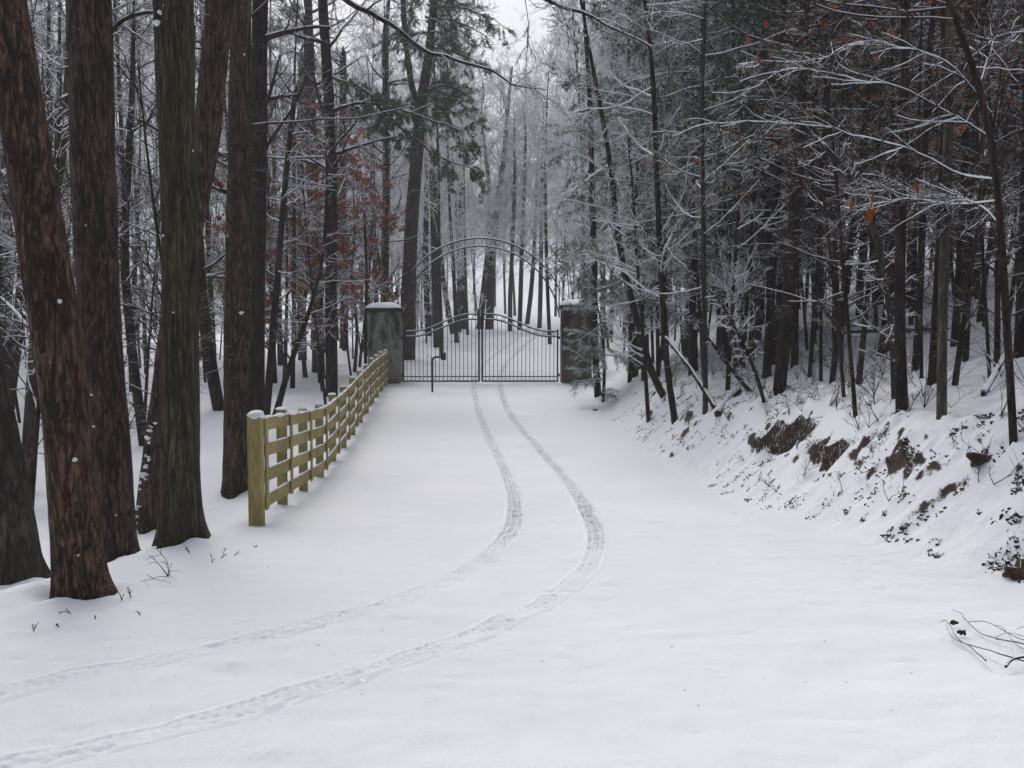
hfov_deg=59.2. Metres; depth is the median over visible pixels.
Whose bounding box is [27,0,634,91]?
sky
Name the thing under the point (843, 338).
leafless bush
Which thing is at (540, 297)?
bare tree
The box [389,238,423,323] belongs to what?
sapling
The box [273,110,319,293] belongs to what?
bare tree
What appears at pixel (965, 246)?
bare tree
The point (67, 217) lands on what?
sapling
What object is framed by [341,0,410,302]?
bare tree
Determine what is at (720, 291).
sapling
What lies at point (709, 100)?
bare tree
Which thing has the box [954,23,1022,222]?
sapling
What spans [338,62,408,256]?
bare tree
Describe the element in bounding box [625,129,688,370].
sapling
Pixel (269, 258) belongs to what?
beech sapling
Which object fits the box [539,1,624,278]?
bare tree
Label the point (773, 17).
hemlock tree
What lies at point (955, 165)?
sapling
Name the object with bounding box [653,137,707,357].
sapling
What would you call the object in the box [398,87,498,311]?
bare tree
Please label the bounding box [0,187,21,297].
bare tree
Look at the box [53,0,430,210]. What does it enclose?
bare tree
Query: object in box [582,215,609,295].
sapling
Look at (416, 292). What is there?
sapling
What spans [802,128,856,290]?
sapling
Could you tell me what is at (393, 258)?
sapling
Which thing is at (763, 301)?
sapling
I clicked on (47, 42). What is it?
bare tree
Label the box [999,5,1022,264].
sapling
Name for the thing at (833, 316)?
sapling
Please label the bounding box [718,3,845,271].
sapling
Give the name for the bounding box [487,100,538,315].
bare tree
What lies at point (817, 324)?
sapling
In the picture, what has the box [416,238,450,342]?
sapling
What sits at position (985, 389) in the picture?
fallen limb
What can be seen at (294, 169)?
sapling
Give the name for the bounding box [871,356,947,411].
leafless bush
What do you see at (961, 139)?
sapling
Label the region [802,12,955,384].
sapling
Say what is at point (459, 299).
bare tree
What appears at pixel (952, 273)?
sapling
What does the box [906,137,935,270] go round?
sapling
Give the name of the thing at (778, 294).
bare tree
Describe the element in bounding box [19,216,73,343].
sapling
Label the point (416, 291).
sapling
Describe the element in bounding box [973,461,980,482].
weed
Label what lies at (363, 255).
sapling
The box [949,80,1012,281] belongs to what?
sapling
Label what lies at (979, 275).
sapling
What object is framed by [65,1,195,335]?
bare tree
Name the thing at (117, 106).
sapling
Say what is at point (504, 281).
bare tree
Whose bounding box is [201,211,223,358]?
sapling
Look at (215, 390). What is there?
bare tree
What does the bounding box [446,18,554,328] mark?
bare tree
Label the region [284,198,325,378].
sapling
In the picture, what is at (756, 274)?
sapling
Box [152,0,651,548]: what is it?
oak tree
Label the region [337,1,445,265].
bare tree
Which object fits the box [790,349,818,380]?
leafless bush
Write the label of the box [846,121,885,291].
sapling
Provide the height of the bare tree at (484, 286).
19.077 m
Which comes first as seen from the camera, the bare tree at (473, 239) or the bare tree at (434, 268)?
the bare tree at (434, 268)
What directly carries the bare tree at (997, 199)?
on the snow ground at (776, 624)
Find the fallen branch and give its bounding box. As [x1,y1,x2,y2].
[941,610,1023,667]
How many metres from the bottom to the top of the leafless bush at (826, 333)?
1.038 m
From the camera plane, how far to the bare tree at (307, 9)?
33.23 m
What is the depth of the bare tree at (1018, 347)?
11.28 m
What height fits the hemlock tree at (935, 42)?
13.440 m
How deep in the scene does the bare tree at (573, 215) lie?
63.00 m
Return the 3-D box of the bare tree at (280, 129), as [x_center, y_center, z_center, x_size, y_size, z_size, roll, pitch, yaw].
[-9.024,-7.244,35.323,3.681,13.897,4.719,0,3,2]
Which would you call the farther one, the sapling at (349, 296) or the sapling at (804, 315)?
the sapling at (349, 296)
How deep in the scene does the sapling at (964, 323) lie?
10.38 m
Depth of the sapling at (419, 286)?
59.71 m
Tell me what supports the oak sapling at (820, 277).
on the snow ground at (776, 624)
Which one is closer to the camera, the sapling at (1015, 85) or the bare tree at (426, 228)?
the sapling at (1015, 85)
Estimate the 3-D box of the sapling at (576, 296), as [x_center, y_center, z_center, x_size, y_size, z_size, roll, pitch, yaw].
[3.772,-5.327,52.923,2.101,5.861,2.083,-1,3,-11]
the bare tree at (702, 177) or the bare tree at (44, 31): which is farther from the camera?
the bare tree at (44, 31)
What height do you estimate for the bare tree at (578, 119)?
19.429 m
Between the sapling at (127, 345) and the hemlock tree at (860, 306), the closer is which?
the sapling at (127, 345)
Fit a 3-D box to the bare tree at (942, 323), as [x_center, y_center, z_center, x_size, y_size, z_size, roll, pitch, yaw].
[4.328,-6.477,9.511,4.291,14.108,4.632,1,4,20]
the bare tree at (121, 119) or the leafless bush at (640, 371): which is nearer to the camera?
the leafless bush at (640, 371)
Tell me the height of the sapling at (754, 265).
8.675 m
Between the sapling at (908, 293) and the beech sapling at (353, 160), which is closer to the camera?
the sapling at (908, 293)
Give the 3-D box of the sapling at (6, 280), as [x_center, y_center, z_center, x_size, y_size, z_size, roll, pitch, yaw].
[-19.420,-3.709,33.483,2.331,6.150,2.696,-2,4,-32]
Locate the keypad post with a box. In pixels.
[431,352,445,391]
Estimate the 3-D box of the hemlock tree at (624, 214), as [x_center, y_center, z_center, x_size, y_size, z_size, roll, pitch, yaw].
[4.767,-7.774,26.012,6.641,14.970,6.973,2,4,27]
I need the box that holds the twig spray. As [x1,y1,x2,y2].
[140,541,179,583]
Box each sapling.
[0,30,142,502]
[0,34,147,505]
[0,132,27,422]
[0,152,28,399]
[0,188,26,367]
[1,214,17,319]
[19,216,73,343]
[29,178,150,453]
[60,166,76,292]
[60,170,157,432]
[61,163,133,316]
[62,180,71,241]
[65,171,142,318]
[67,35,233,434]
[71,155,157,333]
[74,82,154,344]
[116,151,159,367]
[116,171,152,353]
[118,191,147,346]
[119,123,222,393]
[120,167,203,411]
[129,170,157,337]
[129,178,160,347]
[132,153,160,329]
[134,161,224,385]
[140,210,160,320]
[144,227,160,327]
[199,209,223,359]
[199,225,225,381]
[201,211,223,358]
[203,195,225,326]
[205,167,226,325]
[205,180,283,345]
[205,199,295,332]
[207,161,304,351]
[209,176,225,328]
[214,69,338,414]
[214,223,225,359]
[265,110,371,382]
[265,118,345,379]
[266,76,364,377]
[266,117,348,404]
[272,133,369,414]
[272,198,350,390]
[283,150,406,371]
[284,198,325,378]
[301,175,381,375]
[337,165,405,301]
[337,199,392,363]
[337,207,362,358]
[338,178,383,355]
[338,220,364,348]
[341,176,396,366]
[351,254,379,352]
[357,212,393,326]
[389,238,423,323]
[389,245,418,325]
[389,251,400,298]
[393,195,431,329]
[396,252,422,319]
[399,222,430,319]
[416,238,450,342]
[416,265,422,309]
[420,272,450,315]
[422,214,466,323]
[456,226,488,321]
[515,0,646,397]
[548,237,573,305]
[552,231,581,298]
[560,252,589,303]
[560,277,640,401]
[568,190,621,349]
[570,249,588,293]
[574,170,626,330]
[576,137,675,380]
[581,135,682,375]
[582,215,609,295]
[592,45,688,382]
[593,125,667,422]
[603,173,660,331]
[605,231,627,329]
[606,271,629,358]
[613,3,708,376]
[614,287,629,341]
[621,55,727,333]
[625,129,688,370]
[631,35,754,370]
[638,221,671,362]
[641,61,782,380]
[650,115,756,340]
[651,235,683,345]
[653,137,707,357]
[669,65,752,370]
[669,206,682,340]
[672,133,707,350]
[677,178,744,345]
[680,314,751,391]
[682,0,973,381]
[683,10,819,351]
[683,57,816,378]
[685,102,784,364]
[687,36,822,355]
[688,0,889,377]
[691,173,759,313]
[697,174,757,358]
[700,52,806,390]
[704,2,808,344]
[705,289,765,402]
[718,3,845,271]
[719,0,940,397]
[723,82,855,363]
[731,65,845,295]
[734,0,929,417]
[742,62,826,350]
[744,48,770,322]
[751,192,764,324]
[755,72,848,320]
[764,77,887,360]
[768,0,1017,378]
[771,0,860,343]
[772,0,993,383]
[781,3,936,326]
[783,78,862,329]
[785,0,1023,377]
[798,131,919,398]
[799,69,889,350]
[801,0,960,355]
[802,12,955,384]
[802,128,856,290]
[804,78,832,309]
[806,0,1012,267]
[823,129,856,301]
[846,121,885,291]
[850,17,963,310]
[861,2,956,336]
[864,0,991,308]
[865,149,891,261]
[874,0,1018,229]
[874,0,1022,360]
[876,5,938,302]
[878,20,988,298]
[906,3,1023,385]
[906,49,967,277]
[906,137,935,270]
[908,0,1023,366]
[909,0,1022,326]
[909,20,1019,247]
[928,0,1023,322]
[929,23,1018,240]
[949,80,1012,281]
[952,0,1020,299]
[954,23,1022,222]
[954,24,1022,242]
[955,47,1021,236]
[957,0,1022,313]
[966,152,1019,211]
[971,61,1022,276]
[973,0,1021,284]
[984,34,1020,255]
[984,62,1022,281]
[989,71,1021,163]
[992,0,1022,202]
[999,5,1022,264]
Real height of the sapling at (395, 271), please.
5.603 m
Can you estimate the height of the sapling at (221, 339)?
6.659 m
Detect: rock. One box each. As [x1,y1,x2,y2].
[966,448,991,466]
[1002,556,1023,579]
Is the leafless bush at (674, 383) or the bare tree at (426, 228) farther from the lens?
the bare tree at (426, 228)
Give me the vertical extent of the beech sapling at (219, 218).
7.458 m
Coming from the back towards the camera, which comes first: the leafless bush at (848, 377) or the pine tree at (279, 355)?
the pine tree at (279, 355)
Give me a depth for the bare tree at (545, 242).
46.18 m
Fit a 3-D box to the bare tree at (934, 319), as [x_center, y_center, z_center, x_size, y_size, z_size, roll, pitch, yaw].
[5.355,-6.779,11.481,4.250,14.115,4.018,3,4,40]
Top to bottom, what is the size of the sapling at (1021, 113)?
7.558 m
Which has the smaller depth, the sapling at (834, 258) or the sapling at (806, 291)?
the sapling at (834, 258)
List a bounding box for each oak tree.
[0,333,49,585]
[135,0,233,533]
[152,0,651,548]
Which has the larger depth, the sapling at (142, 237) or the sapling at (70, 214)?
the sapling at (142, 237)
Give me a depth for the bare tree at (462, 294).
63.61 m
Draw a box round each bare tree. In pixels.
[0,0,65,168]
[0,0,65,408]
[0,0,67,166]
[0,0,118,376]
[0,0,147,250]
[0,0,149,480]
[0,0,150,221]
[0,0,153,355]
[0,7,64,331]
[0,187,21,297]
[1,27,71,232]
[12,29,54,231]
[29,0,159,391]
[29,11,71,251]
[30,0,205,246]
[31,10,69,204]
[33,21,115,223]
[35,1,153,229]
[35,1,154,198]
[45,17,141,266]
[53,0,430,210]
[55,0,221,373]
[63,0,158,445]
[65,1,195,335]
[114,0,277,410]
[115,74,144,236]
[116,0,337,415]
[117,25,197,328]
[130,3,227,250]
[145,6,295,250]
[198,10,291,180]
[210,0,306,382]
[219,0,375,387]
[220,31,319,330]
[266,41,351,360]
[267,0,378,372]
[267,0,489,396]
[267,12,323,336]
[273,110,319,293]
[308,20,398,348]
[310,35,382,350]
[318,87,377,339]
[334,43,407,297]
[335,0,444,301]
[336,24,430,301]
[337,0,447,301]
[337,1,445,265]
[337,59,404,302]
[338,55,401,319]
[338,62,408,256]
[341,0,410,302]
[347,0,454,297]
[348,124,421,301]
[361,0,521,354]
[361,13,478,335]
[379,86,445,279]
[380,60,483,325]
[390,0,532,342]
[391,141,444,313]
[394,50,487,333]
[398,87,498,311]
[401,52,504,331]
[403,12,518,334]
[417,134,477,317]
[421,34,527,328]
[429,164,438,347]
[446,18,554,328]
[457,67,535,328]
[465,125,497,315]
[479,115,535,313]
[480,49,564,256]
[480,83,555,330]
[482,0,627,298]
[487,63,558,329]
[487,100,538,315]
[493,32,597,301]
[500,79,571,323]
[502,65,574,327]
[505,2,601,343]
[517,0,665,398]
[527,96,579,315]
[535,0,740,424]
[535,0,750,368]
[537,6,622,326]
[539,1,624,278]
[542,0,731,349]
[542,46,608,301]
[543,104,584,298]
[543,107,586,295]
[545,72,608,280]
[547,0,696,263]
[547,0,786,357]
[549,0,627,334]
[553,4,658,335]
[563,39,619,321]
[566,0,652,342]
[570,3,676,323]
[576,0,834,349]
[584,0,840,414]
[594,13,669,335]
[649,4,823,355]
[651,0,1023,445]
[665,3,749,325]
[674,0,809,395]
[674,0,829,364]
[684,0,954,419]
[685,0,878,378]
[714,9,889,333]
[784,0,851,302]
[813,0,1022,346]
[815,0,1019,304]
[820,17,910,276]
[838,0,1012,385]
[845,0,1022,372]
[854,0,1010,271]
[858,0,995,355]
[880,0,1022,311]
[894,0,910,412]
[955,2,1015,296]
[958,0,1018,277]
[1013,35,1023,357]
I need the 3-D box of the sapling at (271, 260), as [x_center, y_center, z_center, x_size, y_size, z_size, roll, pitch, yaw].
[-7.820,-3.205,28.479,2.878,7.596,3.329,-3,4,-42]
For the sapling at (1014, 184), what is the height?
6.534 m
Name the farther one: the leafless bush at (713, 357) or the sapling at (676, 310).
the sapling at (676, 310)
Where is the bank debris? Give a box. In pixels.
[613,381,1023,583]
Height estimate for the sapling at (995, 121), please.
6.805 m
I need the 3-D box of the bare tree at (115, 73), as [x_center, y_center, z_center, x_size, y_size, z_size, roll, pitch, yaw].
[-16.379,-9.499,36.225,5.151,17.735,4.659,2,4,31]
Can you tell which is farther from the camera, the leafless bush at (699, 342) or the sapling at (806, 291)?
the sapling at (806, 291)
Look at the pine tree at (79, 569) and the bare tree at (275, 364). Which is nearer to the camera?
the pine tree at (79, 569)
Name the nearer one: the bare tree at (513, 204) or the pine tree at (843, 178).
the pine tree at (843, 178)
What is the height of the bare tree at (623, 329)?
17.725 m
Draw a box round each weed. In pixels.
[757,430,780,452]
[797,455,819,477]
[802,372,818,402]
[830,383,847,405]
[841,405,865,429]
[853,399,886,427]
[865,401,878,422]
[867,380,891,404]
[879,477,907,501]
[947,388,976,407]
[961,434,993,451]
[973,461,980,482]
[988,451,1023,485]
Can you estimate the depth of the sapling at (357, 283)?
42.28 m
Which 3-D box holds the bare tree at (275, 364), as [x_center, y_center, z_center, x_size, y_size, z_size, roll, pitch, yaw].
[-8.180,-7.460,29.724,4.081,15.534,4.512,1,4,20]
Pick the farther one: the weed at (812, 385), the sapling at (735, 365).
the sapling at (735, 365)
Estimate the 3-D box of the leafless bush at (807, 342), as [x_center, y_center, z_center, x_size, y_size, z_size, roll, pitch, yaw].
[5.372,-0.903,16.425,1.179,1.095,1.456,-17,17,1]
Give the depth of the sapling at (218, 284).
38.38 m
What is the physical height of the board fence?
2.130 m
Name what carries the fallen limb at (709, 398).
on the snow ground at (776, 624)
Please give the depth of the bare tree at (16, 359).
23.12 m
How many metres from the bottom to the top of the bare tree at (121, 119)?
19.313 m
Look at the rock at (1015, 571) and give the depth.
6.90 m
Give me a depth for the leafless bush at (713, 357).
19.60 m
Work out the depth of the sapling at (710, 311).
20.39 m
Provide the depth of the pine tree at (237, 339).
14.52 m
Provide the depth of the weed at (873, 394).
10.97 m
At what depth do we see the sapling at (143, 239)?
43.89 m
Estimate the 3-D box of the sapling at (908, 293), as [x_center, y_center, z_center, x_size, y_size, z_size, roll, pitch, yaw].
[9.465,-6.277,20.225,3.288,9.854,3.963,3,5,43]
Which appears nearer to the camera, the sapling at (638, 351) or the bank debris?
the bank debris
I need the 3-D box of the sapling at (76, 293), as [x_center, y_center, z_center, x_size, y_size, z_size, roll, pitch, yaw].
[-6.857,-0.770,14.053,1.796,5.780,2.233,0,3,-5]
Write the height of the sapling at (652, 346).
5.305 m
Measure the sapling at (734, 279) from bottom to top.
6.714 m
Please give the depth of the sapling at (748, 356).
14.28 m
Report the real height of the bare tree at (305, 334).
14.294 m
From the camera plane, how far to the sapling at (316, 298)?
27.29 m
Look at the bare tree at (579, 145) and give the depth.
41.04 m
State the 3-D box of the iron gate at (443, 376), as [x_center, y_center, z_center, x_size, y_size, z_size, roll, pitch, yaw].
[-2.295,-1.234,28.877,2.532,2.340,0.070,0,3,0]
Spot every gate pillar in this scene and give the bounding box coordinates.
[365,302,404,384]
[560,299,591,382]
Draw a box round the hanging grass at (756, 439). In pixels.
[682,401,857,470]
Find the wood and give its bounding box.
[28,0,1014,328]
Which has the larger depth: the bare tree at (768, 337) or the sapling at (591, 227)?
the sapling at (591, 227)
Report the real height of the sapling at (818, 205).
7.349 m
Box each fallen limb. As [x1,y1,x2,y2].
[663,336,716,408]
[973,337,1016,396]
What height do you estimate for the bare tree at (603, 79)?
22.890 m
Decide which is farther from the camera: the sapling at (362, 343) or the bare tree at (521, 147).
the bare tree at (521, 147)
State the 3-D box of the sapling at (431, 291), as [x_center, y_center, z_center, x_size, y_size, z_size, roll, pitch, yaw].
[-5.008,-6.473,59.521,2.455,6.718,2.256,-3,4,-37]
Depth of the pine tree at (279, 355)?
36.99 m
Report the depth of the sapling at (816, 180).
10.90 m
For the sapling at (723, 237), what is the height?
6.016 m
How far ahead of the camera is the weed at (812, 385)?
12.96 m
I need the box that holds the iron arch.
[401,237,559,317]
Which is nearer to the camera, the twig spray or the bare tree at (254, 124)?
the twig spray
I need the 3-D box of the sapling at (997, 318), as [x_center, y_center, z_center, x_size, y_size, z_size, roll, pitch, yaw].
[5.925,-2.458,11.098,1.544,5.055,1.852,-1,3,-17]
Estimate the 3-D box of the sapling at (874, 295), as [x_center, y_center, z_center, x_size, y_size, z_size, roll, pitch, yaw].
[6.978,-4.955,18.613,2.813,8.430,3.391,-2,4,-28]
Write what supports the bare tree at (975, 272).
on the snow ground at (776, 624)
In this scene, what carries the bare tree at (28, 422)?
on the snow ground at (776, 624)
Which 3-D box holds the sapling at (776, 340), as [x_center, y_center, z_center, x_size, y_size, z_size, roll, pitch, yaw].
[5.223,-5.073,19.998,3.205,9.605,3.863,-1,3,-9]
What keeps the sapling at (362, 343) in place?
on the snow ground at (776, 624)
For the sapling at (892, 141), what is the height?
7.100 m
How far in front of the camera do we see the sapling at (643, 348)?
19.06 m
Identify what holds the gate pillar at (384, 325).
on the snow ground at (776, 624)
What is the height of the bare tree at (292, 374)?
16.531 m
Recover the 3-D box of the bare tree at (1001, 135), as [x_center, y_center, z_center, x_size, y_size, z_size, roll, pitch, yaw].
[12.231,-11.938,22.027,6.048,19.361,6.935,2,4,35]
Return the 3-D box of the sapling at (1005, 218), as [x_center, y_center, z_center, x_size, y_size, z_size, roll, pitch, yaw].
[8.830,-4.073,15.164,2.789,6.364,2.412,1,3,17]
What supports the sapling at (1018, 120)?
on the snow ground at (776, 624)
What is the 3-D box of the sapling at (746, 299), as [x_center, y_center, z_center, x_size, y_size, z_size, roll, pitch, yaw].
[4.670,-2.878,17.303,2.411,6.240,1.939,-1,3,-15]
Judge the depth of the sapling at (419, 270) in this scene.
50.99 m
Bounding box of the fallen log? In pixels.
[714,385,741,416]
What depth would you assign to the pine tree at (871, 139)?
28.97 m
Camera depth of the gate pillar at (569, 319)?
28.81 m
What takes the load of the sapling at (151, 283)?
on the snow ground at (776, 624)
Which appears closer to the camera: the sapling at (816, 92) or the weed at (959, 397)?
the weed at (959, 397)
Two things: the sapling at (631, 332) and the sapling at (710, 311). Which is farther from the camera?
the sapling at (631, 332)
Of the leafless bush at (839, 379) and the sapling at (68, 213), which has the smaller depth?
the leafless bush at (839, 379)
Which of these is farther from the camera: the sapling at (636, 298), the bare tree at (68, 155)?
the bare tree at (68, 155)
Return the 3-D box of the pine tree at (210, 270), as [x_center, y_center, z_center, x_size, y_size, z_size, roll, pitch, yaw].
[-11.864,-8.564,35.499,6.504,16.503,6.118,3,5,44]
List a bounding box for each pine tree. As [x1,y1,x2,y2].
[0,0,116,599]
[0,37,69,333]
[67,0,209,562]
[134,0,292,359]
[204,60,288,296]
[205,0,339,365]
[220,0,555,498]
[369,0,516,359]
[746,20,940,317]
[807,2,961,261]
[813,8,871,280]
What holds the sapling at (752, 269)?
on the snow ground at (776, 624)
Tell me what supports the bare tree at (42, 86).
on the snow ground at (776, 624)
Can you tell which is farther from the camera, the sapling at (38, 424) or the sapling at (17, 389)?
the sapling at (17, 389)
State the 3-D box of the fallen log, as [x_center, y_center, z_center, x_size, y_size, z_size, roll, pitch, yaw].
[3.747,0.301,15.573,0.157,0.533,0.860,3,4,41]
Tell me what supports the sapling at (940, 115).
on the snow ground at (776, 624)
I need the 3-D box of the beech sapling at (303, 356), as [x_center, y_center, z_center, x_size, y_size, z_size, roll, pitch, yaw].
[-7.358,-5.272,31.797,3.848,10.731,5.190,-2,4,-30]
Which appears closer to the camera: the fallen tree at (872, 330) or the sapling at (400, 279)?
the fallen tree at (872, 330)
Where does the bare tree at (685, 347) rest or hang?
on the snow ground at (776, 624)
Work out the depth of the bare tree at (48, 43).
29.92 m
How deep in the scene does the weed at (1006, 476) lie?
7.84 m
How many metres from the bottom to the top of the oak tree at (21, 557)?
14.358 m
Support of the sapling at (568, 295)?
on the snow ground at (776, 624)
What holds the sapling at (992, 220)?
on the snow ground at (776, 624)
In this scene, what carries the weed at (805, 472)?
on the snow ground at (776, 624)
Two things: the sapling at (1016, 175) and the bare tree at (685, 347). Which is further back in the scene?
the bare tree at (685, 347)
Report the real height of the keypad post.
1.464 m
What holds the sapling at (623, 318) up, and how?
on the snow ground at (776, 624)
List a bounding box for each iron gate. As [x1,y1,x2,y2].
[401,309,479,381]
[481,309,559,381]
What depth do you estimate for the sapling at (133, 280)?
22.51 m
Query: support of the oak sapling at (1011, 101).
on the snow ground at (776, 624)
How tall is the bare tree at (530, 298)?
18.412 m
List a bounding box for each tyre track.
[0,335,526,703]
[0,336,609,767]
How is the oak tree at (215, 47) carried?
on the snow ground at (776, 624)
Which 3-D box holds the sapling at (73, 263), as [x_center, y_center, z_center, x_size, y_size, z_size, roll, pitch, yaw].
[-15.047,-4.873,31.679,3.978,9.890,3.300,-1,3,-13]
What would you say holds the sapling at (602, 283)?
on the snow ground at (776, 624)
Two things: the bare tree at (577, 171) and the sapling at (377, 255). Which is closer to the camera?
the sapling at (377, 255)
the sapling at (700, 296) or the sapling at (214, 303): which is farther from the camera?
the sapling at (214, 303)
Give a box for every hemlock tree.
[522,0,744,377]
[563,4,775,359]
[568,0,824,375]
[597,3,832,358]
[618,0,1009,368]
[635,0,856,340]
[799,1,1020,315]
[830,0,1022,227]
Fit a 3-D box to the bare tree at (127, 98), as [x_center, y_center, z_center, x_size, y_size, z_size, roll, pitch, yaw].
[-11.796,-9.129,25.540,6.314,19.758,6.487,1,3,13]
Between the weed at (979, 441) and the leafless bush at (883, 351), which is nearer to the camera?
the weed at (979, 441)
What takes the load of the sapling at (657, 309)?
on the snow ground at (776, 624)
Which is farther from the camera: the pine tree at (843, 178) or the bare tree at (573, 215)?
the bare tree at (573, 215)
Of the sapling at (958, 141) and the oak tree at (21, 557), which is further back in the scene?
the sapling at (958, 141)
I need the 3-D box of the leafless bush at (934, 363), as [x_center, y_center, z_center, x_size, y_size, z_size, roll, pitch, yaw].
[4.854,-0.301,10.449,1.064,0.913,0.697,1,1,0]
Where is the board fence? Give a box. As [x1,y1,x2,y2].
[247,349,388,525]
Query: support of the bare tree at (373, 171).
on the snow ground at (776, 624)
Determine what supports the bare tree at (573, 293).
on the snow ground at (776, 624)
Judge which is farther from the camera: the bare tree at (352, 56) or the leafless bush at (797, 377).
the bare tree at (352, 56)
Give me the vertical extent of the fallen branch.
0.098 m
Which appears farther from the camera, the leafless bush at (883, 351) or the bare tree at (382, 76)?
the bare tree at (382, 76)
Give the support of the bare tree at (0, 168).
on the snow ground at (776, 624)
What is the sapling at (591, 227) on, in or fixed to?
on the snow ground at (776, 624)
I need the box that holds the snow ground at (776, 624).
[0,4,1023,767]
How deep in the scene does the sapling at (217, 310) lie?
25.57 m
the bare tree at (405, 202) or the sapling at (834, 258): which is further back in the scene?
the bare tree at (405, 202)
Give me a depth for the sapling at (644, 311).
22.65 m
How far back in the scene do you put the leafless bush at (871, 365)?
12.28 m
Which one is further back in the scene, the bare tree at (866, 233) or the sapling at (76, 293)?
the bare tree at (866, 233)
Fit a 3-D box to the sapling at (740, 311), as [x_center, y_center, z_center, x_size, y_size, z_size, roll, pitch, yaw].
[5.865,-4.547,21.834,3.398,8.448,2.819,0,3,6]
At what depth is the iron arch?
28.82 m
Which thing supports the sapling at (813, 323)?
on the snow ground at (776, 624)
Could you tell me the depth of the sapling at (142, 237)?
32.02 m
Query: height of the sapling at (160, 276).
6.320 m
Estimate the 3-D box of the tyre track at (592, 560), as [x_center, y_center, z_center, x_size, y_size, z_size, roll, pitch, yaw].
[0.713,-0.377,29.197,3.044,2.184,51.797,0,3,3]
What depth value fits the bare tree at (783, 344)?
14.43 m
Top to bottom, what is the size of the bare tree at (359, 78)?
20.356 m
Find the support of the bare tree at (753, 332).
on the snow ground at (776, 624)
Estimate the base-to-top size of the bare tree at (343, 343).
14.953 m
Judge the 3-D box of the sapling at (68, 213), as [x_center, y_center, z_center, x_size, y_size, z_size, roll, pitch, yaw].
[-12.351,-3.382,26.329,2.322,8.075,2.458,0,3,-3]
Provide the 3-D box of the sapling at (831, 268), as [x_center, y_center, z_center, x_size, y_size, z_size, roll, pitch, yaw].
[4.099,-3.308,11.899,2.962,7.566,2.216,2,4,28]
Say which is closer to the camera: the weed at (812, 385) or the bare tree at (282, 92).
the weed at (812, 385)
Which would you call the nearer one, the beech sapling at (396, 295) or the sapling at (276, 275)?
the sapling at (276, 275)
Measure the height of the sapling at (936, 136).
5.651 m
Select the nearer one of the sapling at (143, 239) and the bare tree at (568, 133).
the sapling at (143, 239)
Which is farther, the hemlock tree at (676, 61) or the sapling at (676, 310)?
the sapling at (676, 310)
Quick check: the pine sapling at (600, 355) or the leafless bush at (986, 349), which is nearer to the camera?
the leafless bush at (986, 349)
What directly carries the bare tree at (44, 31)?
on the snow ground at (776, 624)
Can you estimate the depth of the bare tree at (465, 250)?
53.32 m
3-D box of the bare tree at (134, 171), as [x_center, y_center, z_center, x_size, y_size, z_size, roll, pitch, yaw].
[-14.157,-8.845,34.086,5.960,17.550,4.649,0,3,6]
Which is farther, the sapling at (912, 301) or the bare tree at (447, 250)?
the bare tree at (447, 250)
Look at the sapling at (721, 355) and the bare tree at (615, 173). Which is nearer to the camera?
the sapling at (721, 355)
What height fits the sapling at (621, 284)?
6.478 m
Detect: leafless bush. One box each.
[621,356,680,378]
[669,336,693,385]
[676,306,727,370]
[690,320,728,374]
[732,335,754,370]
[734,352,790,389]
[760,300,817,380]
[771,313,843,360]
[790,315,844,360]
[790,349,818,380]
[794,335,829,368]
[795,306,893,398]
[797,347,823,380]
[798,290,886,387]
[801,317,846,352]
[811,301,875,368]
[826,344,848,408]
[837,334,884,374]
[853,340,925,384]
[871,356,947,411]
[874,338,888,363]
[893,322,988,395]
[908,341,993,407]
[913,293,1023,388]
[919,258,1014,343]
[982,299,1014,354]
[986,316,1023,416]
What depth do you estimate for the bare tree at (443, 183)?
65.62 m
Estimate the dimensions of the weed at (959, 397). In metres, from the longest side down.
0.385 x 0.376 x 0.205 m
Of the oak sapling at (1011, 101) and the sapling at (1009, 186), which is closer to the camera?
the oak sapling at (1011, 101)
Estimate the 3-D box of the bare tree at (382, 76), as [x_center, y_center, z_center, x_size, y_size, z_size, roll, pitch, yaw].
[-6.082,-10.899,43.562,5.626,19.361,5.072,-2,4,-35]
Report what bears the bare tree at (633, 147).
on the snow ground at (776, 624)
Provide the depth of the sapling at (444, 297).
50.18 m
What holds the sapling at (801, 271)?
on the snow ground at (776, 624)
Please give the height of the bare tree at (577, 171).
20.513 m
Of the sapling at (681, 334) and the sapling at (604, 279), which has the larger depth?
the sapling at (604, 279)
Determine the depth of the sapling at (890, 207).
24.53 m
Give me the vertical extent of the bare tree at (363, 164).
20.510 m
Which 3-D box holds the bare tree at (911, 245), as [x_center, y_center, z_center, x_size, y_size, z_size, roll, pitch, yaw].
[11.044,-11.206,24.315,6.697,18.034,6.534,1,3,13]
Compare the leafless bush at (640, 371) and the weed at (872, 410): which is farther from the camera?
the leafless bush at (640, 371)
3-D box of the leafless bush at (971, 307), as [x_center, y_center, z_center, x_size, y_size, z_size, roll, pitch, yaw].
[6.383,-1.064,11.747,1.921,1.216,1.036,2,4,32]
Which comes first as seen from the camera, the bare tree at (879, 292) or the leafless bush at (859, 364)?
the leafless bush at (859, 364)
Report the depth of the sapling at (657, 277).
20.54 m
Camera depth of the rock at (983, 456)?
8.18 m
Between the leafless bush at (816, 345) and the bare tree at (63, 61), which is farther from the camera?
the bare tree at (63, 61)
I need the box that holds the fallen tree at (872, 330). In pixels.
[834,319,951,333]
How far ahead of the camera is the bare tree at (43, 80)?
50.30 m
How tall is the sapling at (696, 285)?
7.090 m

